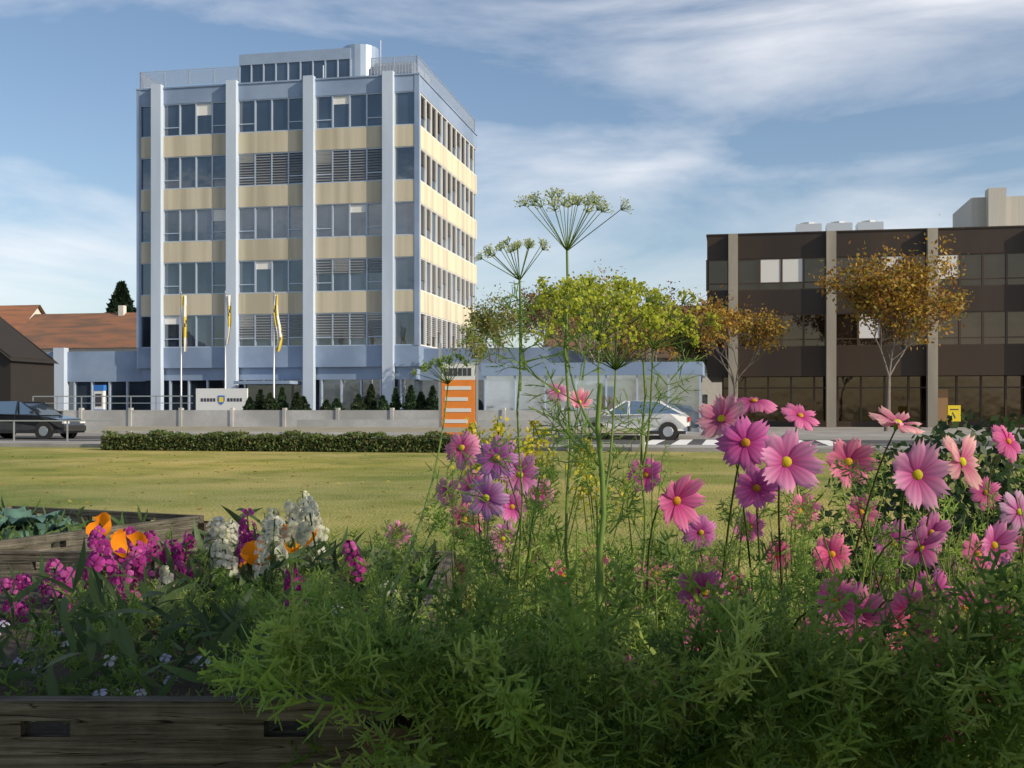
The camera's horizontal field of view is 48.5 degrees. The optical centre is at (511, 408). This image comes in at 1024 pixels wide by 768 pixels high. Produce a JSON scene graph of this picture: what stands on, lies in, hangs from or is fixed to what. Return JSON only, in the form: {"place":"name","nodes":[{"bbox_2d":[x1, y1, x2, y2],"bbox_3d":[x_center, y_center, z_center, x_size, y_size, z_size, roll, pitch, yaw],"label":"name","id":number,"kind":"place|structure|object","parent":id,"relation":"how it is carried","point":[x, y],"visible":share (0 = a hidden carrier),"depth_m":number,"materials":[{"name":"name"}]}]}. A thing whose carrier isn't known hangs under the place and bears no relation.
{"place":"outdoors","nodes":[
{"label":"outdoors","id":0,"kind":"place"},
{"bbox_2d":[0,305,45,329],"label":"house roof","id":1,"kind":"structure","parent":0,"point":[16,317],"depth_m":128.95,"materials":[{"name":"tile"}]},
{"bbox_2d":[93,385,105,409],"bbox_3d":[-19.846,-0.020,54.794,0.540,2.200,0.260,0,0,11],"label":"ticket machine","id":2,"kind":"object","parent":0,"point":[99,402],"depth_m":54.68,"materials":[{"name":"white"}]},
{"bbox_2d":[446,284,533,368],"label":"green tree","id":3,"kind":"object","parent":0,"point":[497,321],"depth_m":67.27,"materials":[{"name":"green plant"}]},
{"bbox_2d":[0,427,1023,617],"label":"lawn","id":4,"kind":"structure","parent":0,"point":[276,485],"depth_m":18.59,"materials":[{"name":"green plant"}]},
{"bbox_2d":[0,401,85,438],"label":"dark hatchback car","id":5,"kind":"object","parent":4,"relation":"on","point":[25,410],"visible":0.83,"depth_m":44.27,"materials":[{"name":"grey paint"}]},
{"bbox_2d":[0,506,212,567],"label":"raised bed","id":6,"kind":"object","parent":4,"relation":"on","point":[73,540],"visible":0.09,"depth_m":3.29,"materials":[{"name":"brown wood"}]},
{"bbox_2d":[0,506,83,538],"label":"cabbage plants","id":7,"kind":"object","parent":6,"relation":"on","point":[14,516],"visible":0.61,"depth_m":3.36,"materials":[{"name":"green plant"}]},
{"bbox_2d":[0,496,155,546],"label":"bed leaves","id":8,"kind":"object","parent":6,"relation":"on","point":[73,527],"visible":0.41,"depth_m":3.29,"materials":[{"name":"green plant"}]},
{"bbox_2d":[180,291,186,407],"bbox_3d":[-17.790,-2.635,61.525,0.496,7.430,0.280,0,0,11],"label":"flagpole","id":9,"kind":"object","parent":4,"relation":"on","point":[183,312],"visible":0.95,"depth_m":61.51,"materials":[{"name":"silver metal"}]},
{"bbox_2d":[196,388,247,409],"bbox_3d":[-14.914,0.030,58.468,2.818,2.100,0.144,0,0,11],"label":"sign","id":10,"kind":"object","parent":4,"relation":"on","point":[219,398],"visible":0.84,"depth_m":58.41,"materials":[{"name":"white"}]},
{"bbox_2d":[224,291,230,387],"bbox_3d":[-15.352,-2.635,61.357,0.511,7.430,0.280,0,0,11],"label":"flagpole","id":11,"kind":"object","parent":4,"relation":"on","point":[228,300],"visible":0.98,"depth_m":61.34,"materials":[{"name":"silver metal"}]},
{"bbox_2d":[0,551,467,767],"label":"soil","id":12,"kind":"structure","parent":4,"relation":"on","point":[193,729],"depth_m":1.15,"materials":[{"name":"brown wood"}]},
{"bbox_2d":[0,490,403,695],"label":"flowers","id":13,"kind":"object","parent":12,"relation":"on","point":[252,552],"visible":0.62,"depth_m":1.88,"materials":[{"name":"purple plant"}]},
{"bbox_2d":[0,493,448,730],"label":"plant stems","id":14,"kind":"object","parent":12,"relation":"on","point":[87,629],"visible":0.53,"depth_m":1.49,"materials":[{"name":"green plant"}]},
{"bbox_2d":[273,291,282,398],"bbox_3d":[-12.632,-2.635,61.133,0.618,7.430,0.280,0,0,11],"label":"flagpole","id":15,"kind":"object","parent":4,"relation":"on","point":[276,321],"visible":0.99,"depth_m":61.13,"materials":[{"name":"silver metal"}]},
{"bbox_2d":[0,396,645,451],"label":"rails and forecourt wall","id":16,"kind":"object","parent":4,"relation":"on","point":[336,421],"visible":0.62,"depth_m":48.83,"materials":[{"name":"concrete"},{"name":"galvanised steel"}]},
{"bbox_2d":[242,383,438,409],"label":"shrubs","id":17,"kind":"object","parent":4,"relation":"on","point":[370,401],"visible":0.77,"depth_m":52.85,"materials":[{"name":"green plant"}]},
{"bbox_2d":[439,343,477,436],"bbox_3d":[-1.600,-0.375,34.005,1.200,3.150,0.170,0,0,11],"label":"orange sign","id":18,"kind":"object","parent":4,"relation":"on","point":[462,401],"visible":0.7,"depth_m":33.92,"materials":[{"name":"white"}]},
{"bbox_2d":[0,453,991,574],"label":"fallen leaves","id":19,"kind":"object","parent":4,"relation":"on","point":[330,482],"visible":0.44,"depth_m":19.69,"materials":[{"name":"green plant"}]},
{"bbox_2d":[431,642,1003,767],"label":"raised bed","id":20,"kind":"object","parent":4,"relation":"on","point":[449,756],"visible":0.01,"depth_m":1.74,"materials":[{"name":"brown wood"}]},
{"bbox_2d":[252,190,715,764],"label":"dill plant stems","id":21,"kind":"object","parent":20,"relation":"on","point":[566,422],"visible":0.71,"depth_m":1.64,"materials":[{"name":"green plant"}]},
{"bbox_2d":[410,187,722,376],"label":"dill plants umbel flowers","id":22,"kind":"object","parent":21,"relation":"on","point":[632,302],"visible":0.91,"depth_m":1.53,"materials":[{"name":"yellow plant"}]},
{"bbox_2d":[196,434,1023,767],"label":"thread leaves","id":23,"kind":"object","parent":20,"relation":"on","point":[488,686],"visible":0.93,"depth_m":1.08,"materials":[{"name":"green plant"}]},
{"bbox_2d":[363,399,1022,767],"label":"flower stems","id":24,"kind":"object","parent":20,"relation":"on","point":[892,559],"visible":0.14,"depth_m":2.04,"materials":[{"name":"green plant"}]},
{"bbox_2d":[384,383,1023,741],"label":"cosmos flowers","id":25,"kind":"object","parent":20,"relation":"on","point":[921,470],"visible":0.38,"depth_m":1.77,"materials":[{"name":"pink plant"}]},
{"bbox_2d":[466,409,1023,625],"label":"bush leaves","id":26,"kind":"object","parent":4,"relation":"on","point":[1005,467],"visible":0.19,"depth_m":3.26,"materials":[{"name":"plant"}]},
{"bbox_2d":[446,415,641,526],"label":"yellow flowers","id":27,"kind":"object","parent":26,"relation":"attached to","point":[499,428],"visible":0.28,"depth_m":2.92,"materials":[{"name":"yellow plant"}]},
{"bbox_2d":[946,405,960,429],"bbox_3d":[22.056,0.465,56.831,0.600,1.230,0.450,0,0,11],"label":"sign","id":28,"kind":"object","parent":4,"relation":"on","point":[955,410],"visible":0.8,"depth_m":56.62,"materials":[{"name":"yellow metal"}]},
{"bbox_2d":[0,0,1023,347],"label":"sky","id":29,"kind":"structure","parent":0,"point":[707,116],"materials":[{"name":"blue"}]},
{"bbox_2d":[500,277,636,351],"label":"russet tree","id":30,"kind":"object","parent":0,"point":[531,297],"depth_m":82.77,"materials":[{"name":"green plant"}]},
{"bbox_2d":[544,259,637,361],"bbox_3d":[4.141,-3.200,58.966,5.032,8.870,4.242,0,0,0],"label":"birch tree","id":31,"kind":"object","parent":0,"point":[613,308],"depth_m":58.90,"materials":[{"name":"green plant"}]},
{"bbox_2d":[481,362,704,431],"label":"pavilion","id":32,"kind":"structure","parent":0,"point":[500,390],"depth_m":53.32,"materials":[{"name":"glass"}]},
{"bbox_2d":[588,281,706,361],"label":"russet tree","id":33,"kind":"object","parent":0,"point":[674,307],"depth_m":87.86,"materials":[{"name":"plant"}]},
{"bbox_2d":[619,297,678,361],"bbox_3d":[7.294,-2.470,61.131,3.474,7.351,4.152,0,0,0],"label":"birch tree","id":34,"kind":"object","parent":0,"point":[661,349],"depth_m":60.71,"materials":[{"name":"green plant"}]},
{"bbox_2d":[675,285,805,418],"bbox_3d":[10.973,-2.430,55.738,7.296,7.298,6.694,0,0,0],"label":"autumn tree","id":35,"kind":"object","parent":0,"point":[758,330],"depth_m":55.35,"materials":[{"name":"plant"}]},
{"label":"ground","id":36,"kind":"structure","parent":0,"visible":0},
{"bbox_2d":[0,317,58,407],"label":"house","id":37,"kind":"structure","parent":36,"relation":"on","point":[26,369],"depth_m":63.19,"materials":[{"name":"brown wood"}]},
{"bbox_2d":[18,305,136,353],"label":"tiled roof","id":38,"kind":"structure","parent":36,"relation":"on","point":[74,332],"depth_m":117.17,"materials":[{"name":"tile"}]},
{"bbox_2d":[104,280,135,312],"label":"conifer behind houses","id":39,"kind":"object","parent":36,"relation":"on","point":[121,295],"visible":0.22,"depth_m":135.72,"materials":[{"name":"green plant"}]},
{"bbox_2d":[100,429,460,452],"bbox_3d":[-6.481,0.928,31.819,10.575,0.694,2.952,0,0,0],"label":"lawn hedge","id":40,"kind":"object","parent":36,"relation":"on","point":[165,433],"depth_m":31.48,"materials":[{"name":"green plant"}]},
{"bbox_2d":[47,40,588,409],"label":"office tower","id":41,"kind":"structure","parent":36,"relation":"on","point":[327,196],"depth_m":74.07,"materials":[{"name":"blue paint"}]},
{"bbox_2d":[543,300,703,350],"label":"roof","id":42,"kind":"structure","parent":36,"relation":"on","point":[570,343],"depth_m":107.11,"materials":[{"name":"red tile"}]},
{"bbox_2d":[576,401,690,439],"bbox_3d":[4.692,0.478,43.911,4.330,1.529,2.000,0,0,11],"label":"white car","id":43,"kind":"object","parent":36,"relation":"on","point":[675,422],"visible":0.59,"depth_m":43.05,"materials":[{"name":"white paint"}]},
{"bbox_2d":[579,309,721,406],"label":"building","id":44,"kind":"structure","parent":36,"relation":"on","point":[710,389],"depth_m":91.19,"materials":[{"name":"white"}]},
{"bbox_2d":[653,305,706,367],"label":"green tree","id":45,"kind":"object","parent":36,"relation":"on","point":[685,346],"depth_m":78.78,"materials":[{"name":"green plant"}]},
{"bbox_2d":[706,187,1023,427],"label":"brown office building","id":46,"kind":"structure","parent":36,"relation":"on","point":[827,366],"depth_m":65.21,"materials":[{"name":"concrete"}]},
{"bbox_2d":[808,214,974,430],"bbox_3d":[18.457,-3.863,54.603,8.554,10.211,7.089,0,0,0],"label":"autumn tree","id":47,"kind":"object","parent":36,"relation":"on","point":[865,295],"depth_m":54.57,"materials":[{"name":"orange plant"}]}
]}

